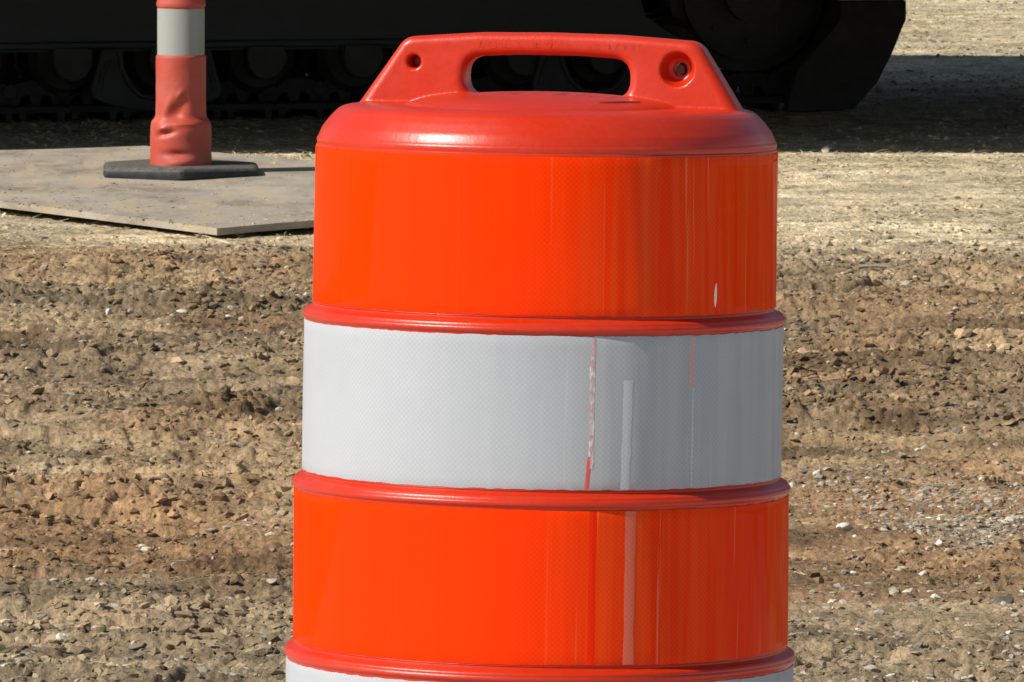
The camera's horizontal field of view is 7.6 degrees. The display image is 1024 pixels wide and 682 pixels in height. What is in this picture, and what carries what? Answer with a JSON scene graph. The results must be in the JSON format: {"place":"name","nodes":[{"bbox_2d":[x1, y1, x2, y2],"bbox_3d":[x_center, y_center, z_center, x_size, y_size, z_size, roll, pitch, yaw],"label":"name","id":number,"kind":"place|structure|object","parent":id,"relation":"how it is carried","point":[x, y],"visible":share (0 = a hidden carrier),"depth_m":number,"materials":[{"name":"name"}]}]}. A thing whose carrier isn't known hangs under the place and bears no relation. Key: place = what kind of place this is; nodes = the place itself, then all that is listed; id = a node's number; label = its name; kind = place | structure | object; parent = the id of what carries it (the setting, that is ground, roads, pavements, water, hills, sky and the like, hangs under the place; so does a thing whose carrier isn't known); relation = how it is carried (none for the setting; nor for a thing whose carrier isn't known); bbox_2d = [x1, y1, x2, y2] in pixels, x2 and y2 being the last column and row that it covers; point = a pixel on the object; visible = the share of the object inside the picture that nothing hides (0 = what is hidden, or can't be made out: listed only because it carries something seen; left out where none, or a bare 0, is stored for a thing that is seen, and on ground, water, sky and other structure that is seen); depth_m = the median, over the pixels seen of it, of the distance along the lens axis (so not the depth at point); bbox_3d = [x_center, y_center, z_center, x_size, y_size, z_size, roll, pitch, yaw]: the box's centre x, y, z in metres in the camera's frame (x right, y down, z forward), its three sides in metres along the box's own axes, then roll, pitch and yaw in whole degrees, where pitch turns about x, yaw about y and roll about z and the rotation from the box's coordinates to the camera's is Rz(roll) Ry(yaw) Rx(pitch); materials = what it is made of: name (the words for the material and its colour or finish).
{"place":"outdoors","nodes":[
{"label":"outdoors","id":0,"kind":"place"},
{"bbox_2d":[0,148,314,227],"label":"spilled soil","id":1,"kind":"structure","parent":0,"point":[170,220],"depth_m":19.21,"materials":[{"name":"soil"}]},
{"bbox_2d":[0,0,1023,681],"bbox_3d":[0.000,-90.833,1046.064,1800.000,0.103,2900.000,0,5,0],"label":"ground","id":2,"kind":"structure","parent":0,"point":[48,432],"depth_m":14.05,"materials":[{"name":"brown soil"}]},
{"bbox_2d":[56,633,65,641],"bbox_3d":[-0.640,0.420,10.885,0.016,0.015,0.012,-17,-10,-14],"label":"stone","id":3,"kind":"object","parent":2,"relation":"on","point":[60,637],"visible":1,"depth_m":10.88,"materials":[{"name":"white stone"}]},
{"bbox_2d":[106,308,111,314],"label":"stone","id":4,"kind":"object","parent":2,"relation":"on","point":[108,311],"visible":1,"depth_m":16.13,"materials":[{"name":"white stone"}]},
{"bbox_2d":[0,146,314,234],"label":"ground board","id":5,"kind":"object","parent":2,"relation":"on","point":[86,182],"visible":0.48,"depth_m":19.54,"materials":[{"name":"beige wood"}]},
{"bbox_2d":[103,0,258,180],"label":"tube marker","id":6,"kind":"object","parent":5,"relation":"on","point":[180,138],"visible":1,"depth_m":20.01,"materials":[{"name":"orange rubber"}]},
{"bbox_2d":[176,309,187,312],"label":"stone","id":7,"kind":"object","parent":2,"relation":"on","point":[181,310],"visible":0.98,"depth_m":16.16,"materials":[{"name":"white stone"}]},
{"bbox_2d":[0,0,905,122],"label":"tracked machine","id":8,"kind":"object","parent":2,"relation":"on","point":[61,59],"visible":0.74,"depth_m":23.40,"materials":[{"name":"metal"}]},
{"bbox_2d":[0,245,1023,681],"bbox_3d":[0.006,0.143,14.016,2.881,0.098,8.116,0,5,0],"label":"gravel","id":9,"kind":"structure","parent":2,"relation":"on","point":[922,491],"depth_m":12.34,"materials":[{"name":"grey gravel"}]},
{"bbox_2d":[0,6,1023,278],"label":"pale dirt crumbs","id":10,"kind":"object","parent":2,"relation":"on","point":[932,136],"visible":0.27,"depth_m":21.79,"materials":[{"name":"soil"}]},
{"bbox_2d":[0,233,1023,681],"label":"dirt clods","id":11,"kind":"object","parent":2,"relation":"on","point":[222,635],"visible":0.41,"depth_m":13.76,"materials":[{"name":"soil"}]},
{"bbox_2d":[0,247,1023,681],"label":"dirt lumps","id":12,"kind":"object","parent":2,"relation":"on","point":[220,453],"visible":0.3,"depth_m":13.93,"materials":[{"name":"soil"}]},
{"bbox_2d":[284,32,795,681],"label":"traffic drum","id":13,"kind":"object","parent":2,"relation":"on","point":[542,384],"visible":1,"depth_m":7.42,"materials":[{"name":"orange plastic"}]},
{"bbox_2d":[813,469,821,475],"bbox_3d":[0.522,0.226,13.135,0.016,0.014,0.019,10,21,20],"label":"stone","id":14,"kind":"object","parent":2,"relation":"on","point":[819,471],"visible":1,"depth_m":13.13,"materials":[{"name":"white stone"}]},
{"bbox_2d":[821,146,829,152],"bbox_3d":[0.887,-0.539,21.740,0.025,0.028,0.023,-1,5,-7],"label":"stone","id":15,"kind":"object","parent":2,"relation":"on","point":[824,149],"visible":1,"depth_m":21.73,"materials":[{"name":"beige stone"}]},
{"bbox_2d":[836,522,852,530],"bbox_3d":[0.531,0.297,12.246,0.032,0.016,0.023,3,-5,-30],"label":"stone","id":16,"kind":"object","parent":2,"relation":"on","point":[845,526],"visible":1,"depth_m":12.24,"materials":[{"name":"white stone"}]},
{"bbox_2d":[859,264,896,268],"bbox_3d":[0.843,-0.167,17.445,0.110,0.014,0.012,0,5,0],"label":"stick","id":17,"kind":"object","parent":2,"relation":"on","point":[861,266],"visible":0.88,"depth_m":17.44,"materials":[{"name":"brown wood"}]},
{"bbox_2d":[919,570,927,575],"bbox_3d":[0.629,0.358,11.765,0.019,0.014,0.018,-3,16,33],"label":"stone","id":18,"kind":"object","parent":2,"relation":"on","point":[923,572],"visible":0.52,"depth_m":11.76,"materials":[{"name":"white stone"}]},
{"bbox_2d":[936,539,943,546],"bbox_3d":[0.670,0.321,12.034,0.014,0.019,0.018,3,17,22],"label":"stone","id":19,"kind":"object","parent":2,"relation":"on","point":[939,543],"visible":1,"depth_m":12.03,"materials":[{"name":"white stone"}]},
{"bbox_2d":[993,595,1013,603],"bbox_3d":[0.721,0.382,11.254,0.031,0.014,0.037,-11,19,4],"label":"stone","id":20,"kind":"object","parent":2,"relation":"on","point":[1008,599],"visible":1,"depth_m":11.25,"materials":[{"name":"grey stone"}]},
{"bbox_2d":[1004,516,1014,520],"bbox_3d":[0.800,0.290,12.358,0.018,0.016,0.014,4,7,40],"label":"stone","id":21,"kind":"object","parent":2,"relation":"on","point":[1008,518],"visible":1,"depth_m":12.36,"materials":[{"name":"white stone"}]},
{"bbox_2d":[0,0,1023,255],"bbox_3d":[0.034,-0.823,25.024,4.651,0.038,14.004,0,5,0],"label":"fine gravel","id":22,"kind":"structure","parent":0,"point":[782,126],"depth_m":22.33,"materials":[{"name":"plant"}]}
]}

